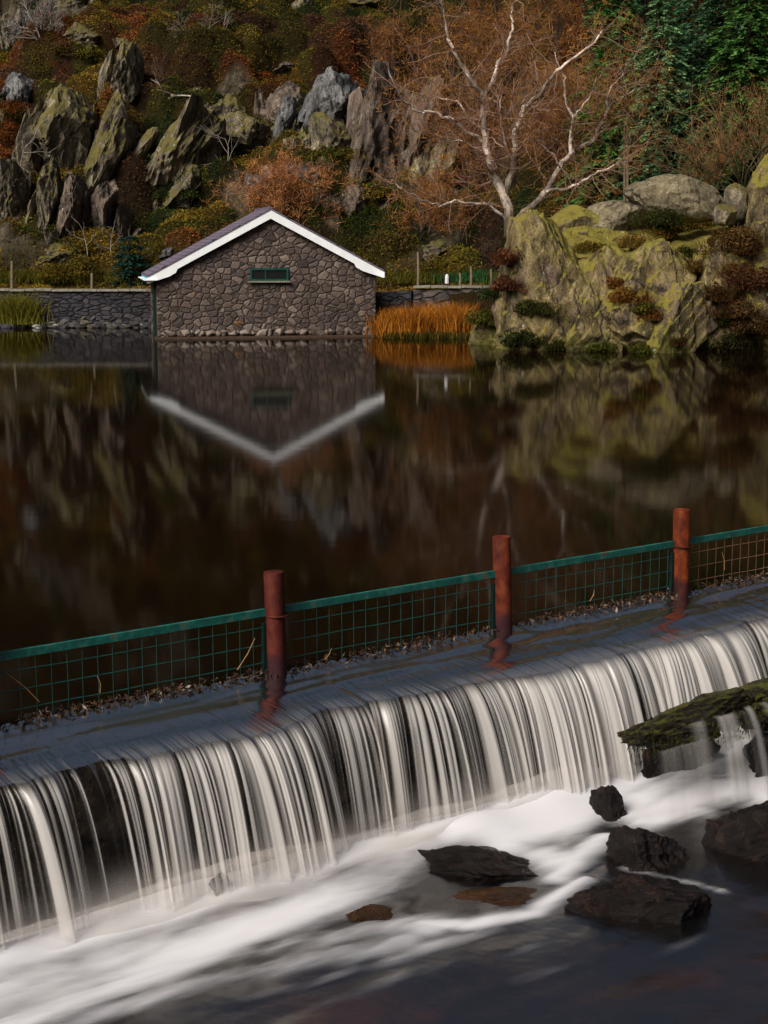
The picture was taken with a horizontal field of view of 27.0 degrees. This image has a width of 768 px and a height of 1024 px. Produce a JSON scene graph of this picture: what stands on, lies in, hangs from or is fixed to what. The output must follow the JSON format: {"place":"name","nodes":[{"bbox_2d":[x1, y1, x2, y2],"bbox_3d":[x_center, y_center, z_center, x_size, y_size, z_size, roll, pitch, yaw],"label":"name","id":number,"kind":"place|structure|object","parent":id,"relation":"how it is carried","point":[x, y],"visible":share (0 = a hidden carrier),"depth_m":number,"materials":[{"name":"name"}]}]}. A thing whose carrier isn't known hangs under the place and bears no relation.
{"place":"outdoors","nodes":[
{"label":"outdoors","id":0,"kind":"place"},
{"bbox_2d":[0,328,767,725],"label":"lake","id":1,"kind":"structure","parent":0,"point":[148,478],"depth_m":20.45,"materials":[{"name":"black liquid"}]},
{"bbox_2d":[0,288,150,327],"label":"stone wall","id":2,"kind":"structure","parent":1,"relation":"on","point":[124,306],"depth_m":56.92,"materials":[{"name":"grey stone"}]},
{"bbox_2d":[0,314,150,327],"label":"rubble","id":3,"kind":"object","parent":1,"relation":"on","point":[66,322],"visible":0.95,"depth_m":56.82,"materials":[{"name":"stone"}]},
{"bbox_2d":[0,291,57,324],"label":"reeds","id":4,"kind":"object","parent":3,"relation":"on","point":[13,311],"visible":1,"depth_m":56.64,"materials":[{"name":"green plant"}]},
{"bbox_2d":[138,206,384,339],"bbox_3d":[-4.157,-7.281,52.786,7.620,5.422,4.605,-2,10,-11],"label":"boathouse","id":5,"kind":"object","parent":1,"relation":"in","point":[267,272],"visible":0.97,"depth_m":50.82,"materials":[{"name":"stone"}]},
{"bbox_2d":[249,268,289,282],"bbox_3d":[-3.642,-7.515,50.800,1.320,0.450,0.160,-2,10,-11],"label":"window","id":6,"kind":"structure","parent":5,"relation":"in","point":[257,275],"depth_m":50.78,"materials":[{"name":"green"}]},
{"bbox_2d":[375,291,412,315],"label":"stone wall","id":7,"kind":"structure","parent":1,"relation":"on","point":[392,299],"depth_m":55.01,"materials":[{"name":"stone"}]},
{"bbox_2d":[581,341,617,351],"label":"heather clump","id":8,"kind":"object","parent":1,"relation":"on","point":[604,347],"visible":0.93,"depth_m":44.74,"materials":[{"name":"green plant"}]},
{"bbox_2d":[468,208,767,353],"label":"lakeside crag","id":9,"kind":"structure","parent":1,"relation":"in","point":[552,266],"depth_m":45.03,"materials":[{"name":"stone"}]},
{"bbox_2d":[482,245,525,267],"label":"heather clump","id":10,"kind":"object","parent":9,"relation":"on","point":[504,258],"visible":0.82,"depth_m":45.24,"materials":[{"name":"brown plant"}]},
{"bbox_2d":[485,273,528,293],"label":"heather clump","id":11,"kind":"object","parent":9,"relation":"on","point":[502,283],"visible":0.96,"depth_m":45.28,"materials":[{"name":"brown plant"}]},
{"bbox_2d":[340,0,684,260],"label":"silver birch","id":12,"kind":"object","parent":9,"relation":"on","point":[489,158],"visible":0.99,"depth_m":50.02,"materials":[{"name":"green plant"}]},
{"bbox_2d":[498,328,557,348],"bbox_3d":[4.255,-4.915,45.314,2.097,0.696,1.758,-3,10,-15],"label":"heather clump","id":13,"kind":"object","parent":9,"relation":"on","point":[512,337],"visible":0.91,"depth_m":45.07,"materials":[{"name":"green plant"}]},
{"bbox_2d":[510,298,566,317],"bbox_3d":[4.431,-5.699,44.872,1.780,0.625,1.960,-5,11,-26],"label":"heather clump","id":14,"kind":"object","parent":9,"relation":"on","point":[536,310],"visible":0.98,"depth_m":44.76,"materials":[{"name":"green plant"}]},
{"bbox_2d":[551,204,599,230],"bbox_3d":[5.947,-8.733,48.437,2.260,1.139,1.836,0,10,0],"label":"boulder","id":15,"kind":"object","parent":9,"relation":"on","point":[570,216],"visible":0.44,"depth_m":47.68,"materials":[{"name":"stone"}]},
{"bbox_2d":[571,240,607,252],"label":"heather clump","id":16,"kind":"object","parent":9,"relation":"on","point":[590,246],"visible":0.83,"depth_m":46.47,"materials":[{"name":"green plant"}]},
{"bbox_2d":[587,200,648,230],"bbox_3d":[6.959,-8.777,48.186,2.075,1.216,1.819,0,10,0],"label":"boulder","id":17,"kind":"object","parent":9,"relation":"on","point":[612,218],"visible":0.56,"depth_m":47.59,"materials":[{"name":"stone"}]},
{"bbox_2d":[605,285,659,305],"bbox_3d":[6.883,-6.023,44.621,1.848,0.639,1.515,0,10,0],"label":"heather clump","id":18,"kind":"object","parent":9,"relation":"on","point":[620,295],"visible":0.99,"depth_m":44.43,"materials":[{"name":"brown plant"}]},
{"bbox_2d":[612,231,659,249],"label":"heather clump","id":19,"kind":"object","parent":9,"relation":"on","point":[631,242],"visible":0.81,"depth_m":45.90,"materials":[{"name":"green plant"}]},
{"bbox_2d":[607,205,696,233],"bbox_3d":[7.837,-8.354,45.726,2.681,0.834,2.099,-5,11,-29],"label":"heather clump","id":20,"kind":"object","parent":9,"relation":"on","point":[664,219],"visible":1,"depth_m":45.75,"materials":[{"name":"green plant"}]},
{"bbox_2d":[624,174,724,222],"bbox_3d":[8.662,-9.350,47.695,3.034,1.460,2.016,0,10,0],"label":"boulder","id":21,"kind":"object","parent":9,"relation":"on","point":[693,196],"visible":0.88,"depth_m":46.94,"materials":[{"name":"stone"}]},
{"bbox_2d":[670,221,716,233],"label":"heather clump","id":22,"kind":"object","parent":9,"relation":"on","point":[695,226],"visible":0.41,"depth_m":49.87,"materials":[{"name":"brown plant"}]},
{"bbox_2d":[681,283,745,306],"bbox_3d":[9.143,-6.063,44.743,2.413,0.717,1.861,0,10,0],"label":"heather clump","id":23,"kind":"object","parent":9,"relation":"on","point":[716,293],"visible":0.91,"depth_m":44.50,"materials":[{"name":"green plant"}]},
{"bbox_2d":[678,225,767,258],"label":"heather clump","id":24,"kind":"object","parent":9,"relation":"on","point":[742,240],"visible":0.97,"depth_m":44.86,"materials":[{"name":"green plant"}]},
{"bbox_2d":[713,204,736,226],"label":"boulder","id":25,"kind":"object","parent":9,"relation":"on","point":[725,214],"visible":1,"depth_m":46.96,"materials":[{"name":"stone"}]},
{"bbox_2d":[706,258,757,277],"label":"heather clump","id":26,"kind":"object","parent":9,"relation":"on","point":[723,268],"visible":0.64,"depth_m":44.91,"materials":[{"name":"brown plant"}]},
{"bbox_2d":[702,295,767,322],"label":"heather clump","id":27,"kind":"object","parent":9,"relation":"on","point":[735,310],"visible":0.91,"depth_m":44.41,"materials":[{"name":"brown plant"}]},
{"bbox_2d":[724,183,747,222],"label":"boulder","id":28,"kind":"object","parent":9,"relation":"on","point":[735,195],"visible":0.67,"depth_m":47.70,"materials":[{"name":"stone"}]},
{"bbox_2d":[712,329,765,351],"bbox_3d":[10.131,-4.684,44.691,1.989,0.865,1.969,-4,10,-20],"label":"heather clump","id":29,"kind":"object","parent":9,"relation":"on","point":[734,342],"visible":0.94,"depth_m":44.66,"materials":[{"name":"green plant"}]},
{"bbox_2d":[711,264,767,298],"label":"heather clump","id":30,"kind":"object","parent":9,"relation":"on","point":[742,283],"visible":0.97,"depth_m":44.50,"materials":[{"name":"brown plant"}]},
{"bbox_2d":[720,315,767,338],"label":"heather clump","id":31,"kind":"object","parent":9,"relation":"on","point":[753,327],"visible":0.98,"depth_m":44.30,"materials":[{"name":"brown plant"}]},
{"bbox_2d":[737,153,767,227],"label":"boulder","id":32,"kind":"object","parent":9,"relation":"on","point":[757,194],"visible":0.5,"depth_m":47.52,"materials":[{"name":"stone"}]},
{"bbox_2d":[0,730,767,1023],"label":"stream","id":33,"kind":"structure","parent":0,"point":[294,946],"depth_m":9.46,"materials":[{"name":"grey liquid"}]},
{"bbox_2d":[208,872,230,895],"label":"wet rock","id":34,"kind":"object","parent":33,"relation":"in","point":[219,883],"visible":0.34,"depth_m":10.00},
{"bbox_2d":[0,726,736,940],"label":"spray","id":35,"kind":"object","parent":33,"relation":"on","point":[122,896],"visible":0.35,"depth_m":10.07,"materials":[{"name":"white liquid"}]},
{"bbox_2d":[346,904,393,921],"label":"wet rock","id":36,"kind":"object","parent":33,"relation":"in","point":[370,912],"visible":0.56,"depth_m":9.81,"materials":[{"name":"stone"}]},
{"bbox_2d":[93,734,747,936],"bbox_3d":[0.110,2.145,10.723,12.201,0.357,0.284,-7,12,-37],"label":"spray","id":37,"kind":"object","parent":33,"relation":"on","point":[389,847],"visible":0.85,"depth_m":10.67,"materials":[{"name":"white liquid"}]},
{"bbox_2d":[418,845,537,878],"bbox_3d":[0.699,2.360,10.646,0.966,0.259,0.564,0,10,0],"label":"wet rock","id":38,"kind":"object","parent":33,"relation":"in","point":[477,862],"visible":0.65,"depth_m":10.53,"materials":[{"name":"black stone"}]},
{"bbox_2d":[454,886,536,905],"bbox_3d":[0.748,2.482,10.094,0.706,0.138,0.404,0,10,0],"label":"wet rock","id":39,"kind":"object","parent":33,"relation":"in","point":[501,896],"visible":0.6,"depth_m":10.12,"materials":[{"name":"stone"}]},
{"bbox_2d":[589,785,626,821],"bbox_3d":[1.605,2.175,11.537,0.290,0.423,0.244,0,10,0],"label":"wet rock","id":40,"kind":"object","parent":33,"relation":"in","point":[606,803],"visible":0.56,"depth_m":11.48,"materials":[{"name":"stone"}]},
{"bbox_2d":[0,0,767,315],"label":"hillside","id":41,"kind":"structure","parent":0,"point":[236,77],"depth_m":72.25,"materials":[{"name":"plant"}]},
{"bbox_2d":[0,7,29,49],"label":"crag","id":42,"kind":"structure","parent":41,"relation":"on","point":[4,42],"depth_m":78.37,"materials":[{"name":"stone"}]},
{"bbox_2d":[0,158,32,217],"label":"crag","id":43,"kind":"structure","parent":41,"relation":"on","point":[15,191],"depth_m":65.74,"materials":[{"name":"stone"}]},
{"bbox_2d":[0,72,38,107],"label":"crag","id":44,"kind":"structure","parent":41,"relation":"on","point":[17,86],"depth_m":72.31,"materials":[{"name":"grey stone"}]},
{"bbox_2d":[1,0,69,52],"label":"bare sapling","id":45,"kind":"object","parent":41,"relation":"on","point":[40,8],"visible":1,"depth_m":75.74,"materials":[{"name":"plant"}]},
{"bbox_2d":[24,155,71,229],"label":"crag","id":46,"kind":"structure","parent":41,"relation":"on","point":[45,201],"depth_m":63.94,"materials":[{"name":"stone"}]},
{"bbox_2d":[35,239,85,265],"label":"crag","id":47,"kind":"structure","parent":41,"relation":"on","point":[53,253],"depth_m":61.48,"materials":[{"name":"stone"}]},
{"bbox_2d":[11,81,136,186],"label":"crag","id":48,"kind":"structure","parent":41,"relation":"on","point":[73,129],"depth_m":68.37,"materials":[{"name":"stone"}]},
{"bbox_2d":[55,173,96,236],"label":"crag","id":49,"kind":"structure","parent":41,"relation":"on","point":[75,200],"depth_m":63.69,"materials":[{"name":"grey stone"}]},
{"bbox_2d":[46,22,129,49],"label":"crag","id":50,"kind":"structure","parent":41,"relation":"on","point":[78,32],"depth_m":76.13,"materials":[{"name":"stone"}]},
{"bbox_2d":[86,179,141,237],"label":"crag","id":51,"kind":"structure","parent":41,"relation":"on","point":[105,206],"depth_m":64.35,"materials":[{"name":"grey stone"}]},
{"bbox_2d":[97,42,152,104],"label":"crag","id":52,"kind":"structure","parent":41,"relation":"on","point":[123,72],"depth_m":72.16,"materials":[{"name":"stone"}]},
{"bbox_2d":[110,229,152,286],"bbox_3d":[-9.619,-9.566,60.766,2.047,2.300,2.178,-6,11,-31],"label":"conifer","id":53,"kind":"object","parent":41,"relation":"on","point":[122,255],"visible":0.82,"depth_m":60.46,"materials":[{"name":"plant"}]},
{"bbox_2d":[152,164,200,210],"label":"crag","id":54,"kind":"structure","parent":41,"relation":"on","point":[185,184],"depth_m":67.61,"materials":[{"name":"stone"}]},
{"bbox_2d":[133,92,226,186],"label":"crag","id":55,"kind":"structure","parent":41,"relation":"on","point":[184,143],"depth_m":68.66,"materials":[{"name":"stone"}]},
{"bbox_2d":[189,86,265,119],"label":"crag","id":56,"kind":"structure","parent":41,"relation":"on","point":[227,104],"depth_m":72.59,"materials":[{"name":"stone"}]},
{"bbox_2d":[0,4,476,279],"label":"heather","id":57,"kind":"object","parent":41,"relation":"on","point":[60,44],"visible":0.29,"depth_m":65.11,"materials":[{"name":"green plant"}]},
{"bbox_2d":[0,268,497,283],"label":"verge grass","id":58,"kind":"structure","parent":41,"relation":"on","point":[482,275],"depth_m":60.53,"materials":[{"name":"green plant"}]},
{"bbox_2d":[218,111,298,154],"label":"crag","id":59,"kind":"structure","parent":41,"relation":"on","point":[252,130],"depth_m":71.22,"materials":[{"name":"stone"}]},
{"bbox_2d":[201,135,358,231],"bbox_3d":[-4.121,-12.995,63.577,5.358,4.139,5.693,-5,11,-25],"label":"bare shrub","id":60,"kind":"object","parent":41,"relation":"on","point":[278,177],"visible":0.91,"depth_m":63.24,"materials":[{"name":"brown plant"}]},
{"bbox_2d":[258,80,302,123],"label":"crag","id":61,"kind":"structure","parent":41,"relation":"on","point":[289,88],"depth_m":72.57,"materials":[{"name":"stone"}]},
{"bbox_2d":[243,156,349,200],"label":"bush","id":62,"kind":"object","parent":41,"relation":"on","point":[303,165],"visible":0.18,"depth_m":65.54,"materials":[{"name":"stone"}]},
{"bbox_2d":[265,142,331,168],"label":"bush","id":63,"kind":"object","parent":41,"relation":"on","point":[301,155],"visible":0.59,"depth_m":65.38,"materials":[{"name":"brown plant"}]},
{"bbox_2d":[273,66,366,138],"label":"crag","id":64,"kind":"structure","parent":41,"relation":"on","point":[329,93],"depth_m":69.22,"materials":[{"name":"grey stone"}]},
{"bbox_2d":[283,112,361,153],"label":"crag","id":65,"kind":"structure","parent":41,"relation":"on","point":[338,134],"depth_m":66.36,"materials":[{"name":"stone"}]},
{"bbox_2d":[320,183,386,217],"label":"crag","id":66,"kind":"structure","parent":41,"relation":"on","point":[354,202],"depth_m":64.58,"materials":[{"name":"stone"}]},
{"bbox_2d":[317,60,449,184],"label":"crag","id":67,"kind":"structure","parent":41,"relation":"on","point":[368,136],"depth_m":65.61,"materials":[{"name":"grey stone"}]},
{"bbox_2d":[0,0,767,291],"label":"heather","id":68,"kind":"object","parent":41,"relation":"on","point":[237,32],"visible":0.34,"depth_m":72.17,"materials":[{"name":"brown plant"}]},
{"bbox_2d":[362,227,416,257],"bbox_3d":[0.254,-10.489,62.362,2.283,1.233,2.021,-4,10,-21],"label":"bush","id":69,"kind":"object","parent":41,"relation":"on","point":[401,244],"visible":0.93,"depth_m":62.09,"materials":[{"name":"green plant"}]},
{"bbox_2d":[356,9,426,77],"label":"bare birch","id":70,"kind":"object","parent":41,"relation":"on","point":[388,38],"visible":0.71,"depth_m":80.13,"materials":[{"name":"brown plant"}]},
{"bbox_2d":[353,0,497,113],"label":"bare birch","id":71,"kind":"object","parent":41,"relation":"on","point":[417,84],"visible":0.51,"depth_m":69.44,"materials":[{"name":"brown plant"}]},
{"bbox_2d":[392,147,478,238],"bbox_3d":[2.075,-12.404,62.843,3.560,4.210,4.454,0,10,0],"label":"bare birch","id":72,"kind":"object","parent":41,"relation":"on","point":[435,225],"visible":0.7,"depth_m":62.43,"materials":[{"name":"brown plant"}]},
{"bbox_2d":[421,238,449,261],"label":"crag","id":73,"kind":"structure","parent":41,"relation":"on","point":[439,247],"depth_m":62.04,"materials":[{"name":"stone"}]},
{"bbox_2d":[408,118,476,200],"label":"crag","id":74,"kind":"structure","parent":41,"relation":"on","point":[418,166],"depth_m":66.06,"materials":[{"name":"stone"}]},
{"bbox_2d":[411,0,501,82],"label":"bare birch","id":75,"kind":"object","parent":41,"relation":"on","point":[453,28],"visible":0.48,"depth_m":79.55,"materials":[{"name":"brown plant"}]},
{"bbox_2d":[457,307,494,326],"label":"heather clump","id":76,"kind":"object","parent":41,"relation":"on","point":[485,315],"visible":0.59,"depth_m":47.10,"materials":[{"name":"green plant"}]},
{"bbox_2d":[417,97,535,197],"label":"bare birch","id":77,"kind":"object","parent":41,"relation":"on","point":[474,141],"visible":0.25,"depth_m":65.16,"materials":[{"name":"brown plant"}]},
{"bbox_2d":[455,0,533,47],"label":"bare birch","id":78,"kind":"object","parent":41,"relation":"on","point":[475,4],"visible":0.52,"depth_m":75.25,"materials":[{"name":"brown plant"}]},
{"bbox_2d":[449,0,549,98],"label":"bare birch","id":79,"kind":"object","parent":41,"relation":"on","point":[509,76],"visible":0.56,"depth_m":68.05,"materials":[{"name":"brown plant"}]},
{"bbox_2d":[456,0,591,87],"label":"bare birch","id":80,"kind":"object","parent":41,"relation":"on","point":[560,11],"visible":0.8,"depth_m":66.56,"materials":[{"name":"brown plant"}]},
{"bbox_2d":[493,57,606,201],"bbox_3d":[6.546,-14.204,61.045,4.969,5.854,6.541,0,10,0],"label":"bare birch","id":81,"kind":"object","parent":41,"relation":"on","point":[547,138],"visible":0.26,"depth_m":60.33,"materials":[{"name":"brown plant"}]},
{"bbox_2d":[509,39,619,143],"bbox_3d":[7.016,-16.435,62.681,3.956,4.300,4.268,-8,13,-39],"label":"bare birch","id":82,"kind":"object","parent":41,"relation":"on","point":[586,82],"visible":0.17,"depth_m":62.14,"materials":[{"name":"brown plant"}]},
{"bbox_2d":[560,0,649,118],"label":"conifer","id":83,"kind":"object","parent":41,"relation":"on","point":[594,8],"visible":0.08,"depth_m":63.62,"materials":[{"name":"plant"}]},
{"bbox_2d":[554,0,662,209],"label":"conifer","id":84,"kind":"object","parent":41,"relation":"on","point":[614,12],"visible":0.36,"depth_m":58.29,"materials":[{"name":"green plant"}]},
{"bbox_2d":[623,127,628,200],"bbox_3d":[7.778,-10.944,51.377,0.250,2.769,0.120,0,10,0],"label":"pole","id":85,"kind":"object","parent":41,"relation":"on","point":[626,178],"visible":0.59,"depth_m":51.33,"materials":[{"name":"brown wood"}]},
{"bbox_2d":[593,112,665,202],"bbox_3d":[9.344,-12.662,58.742,3.778,4.214,3.797,0,10,0],"label":"conifer","id":86,"kind":"object","parent":41,"relation":"on","point":[617,178],"visible":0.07,"depth_m":58.21,"materials":[{"name":"plant"}]},
{"bbox_2d":[591,0,701,195],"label":"conifer","id":87,"kind":"object","parent":41,"relation":"on","point":[658,4],"visible":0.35,"depth_m":57.39,"materials":[{"name":"green plant"}]},
{"bbox_2d":[621,0,686,74],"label":"conifer","id":88,"kind":"object","parent":41,"relation":"on","point":[644,9],"visible":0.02,"depth_m":67.21,"materials":[{"name":"plant"}]},
{"bbox_2d":[617,102,700,216],"bbox_3d":[9.949,-12.356,57.306,4.542,4.488,4.202,0,10,0],"label":"conifer","id":89,"kind":"object","parent":41,"relation":"on","point":[676,130],"visible":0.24,"depth_m":56.85,"materials":[{"name":"plant"}]},
{"bbox_2d":[625,64,767,189],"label":"willow","id":90,"kind":"object","parent":41,"relation":"on","point":[764,146],"visible":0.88,"depth_m":53.25,"materials":[{"name":"brown plant"}]},
{"bbox_2d":[653,0,739,95],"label":"conifer","id":91,"kind":"object","parent":41,"relation":"on","point":[685,16],"visible":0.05,"depth_m":64.47,"materials":[{"name":"plant"}]},
{"bbox_2d":[639,0,767,224],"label":"conifer","id":92,"kind":"object","parent":41,"relation":"on","point":[707,8],"visible":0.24,"depth_m":57.47,"materials":[{"name":"green plant"}]},
{"bbox_2d":[650,119,756,189],"bbox_3d":[10.389,-11.487,52.796,3.195,2.960,3.282,-4,11,-24],"label":"willow","id":93,"kind":"object","parent":41,"relation":"on","point":[717,166],"visible":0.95,"depth_m":52.46,"materials":[{"name":"plant"}]},
{"bbox_2d":[672,0,767,196],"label":"conifer","id":94,"kind":"object","parent":41,"relation":"on","point":[754,23],"visible":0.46,"depth_m":56.26,"materials":[{"name":"green plant"}]},
{"bbox_2d":[373,330,469,338],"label":"shore grass","id":95,"kind":"structure","parent":0,"point":[448,335],"depth_m":50.76,"materials":[{"name":"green plant"}]},
{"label":"stream bed","id":96,"kind":"structure","parent":0,"visible":0},
{"bbox_2d":[0,576,767,933],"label":"weir","id":97,"kind":"object","parent":96,"relation":"on","point":[36,902],"visible":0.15,"depth_m":10.49,"materials":[{"name":"liquid"}]},
{"bbox_2d":[0,576,767,939],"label":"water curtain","id":98,"kind":"object","parent":97,"relation":"on","point":[558,668],"visible":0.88,"depth_m":11.22,"materials":[{"name":"white liquid"}]},
{"bbox_2d":[0,570,767,726],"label":"debris","id":99,"kind":"object","parent":97,"relation":"on","point":[418,642],"visible":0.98,"depth_m":12.03,"materials":[{"name":"stone"}]},
{"bbox_2d":[0,508,767,723],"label":"weir fence","id":100,"kind":"object","parent":97,"relation":"on","point":[274,658],"visible":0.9,"depth_m":12.14,"materials":[{"name":"green metal"}]},
{"bbox_2d":[564,874,711,923],"bbox_3d":[1.623,2.507,9.996,1.004,0.449,0.531,0,10,0],"label":"wet rock","id":101,"kind":"object","parent":96,"relation":"on","point":[634,898],"visible":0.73,"depth_m":9.86,"materials":[{"name":"black stone"}]},
{"bbox_2d":[606,825,688,871],"bbox_3d":[1.808,2.328,10.769,0.547,0.495,0.511,-4,11,-24],"label":"wet rock","id":102,"kind":"object","parent":96,"relation":"on","point":[638,849],"visible":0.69,"depth_m":10.63,"materials":[{"name":"black stone"}]},
{"bbox_2d":[617,678,767,778],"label":"mossy ledge","id":103,"kind":"object","parent":96,"relation":"on","point":[682,736],"visible":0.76,"depth_m":12.03,"materials":[{"name":"green stone"}]},
{"bbox_2d":[701,800,767,860],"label":"wet rock","id":104,"kind":"object","parent":96,"relation":"on","point":[742,833],"visible":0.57,"depth_m":10.82,"materials":[{"name":"black stone"}]},
{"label":"shore","id":105,"kind":"structure","parent":0,"visible":0},
{"bbox_2d":[360,305,415,337],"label":"reeds","id":106,"kind":"object","parent":105,"relation":"on","point":[384,324],"visible":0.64,"depth_m":51.37,"materials":[{"name":"orange plant"}]},
{"bbox_2d":[381,299,480,337],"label":"reeds","id":107,"kind":"object","parent":105,"relation":"on","point":[443,319],"visible":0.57,"depth_m":51.21,"materials":[{"name":"orange plant"}]},
{"bbox_2d":[413,285,491,311],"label":"stone wall","id":108,"kind":"structure","parent":105,"relation":"on","point":[425,295],"depth_m":54.33,"materials":[{"name":"stone"}]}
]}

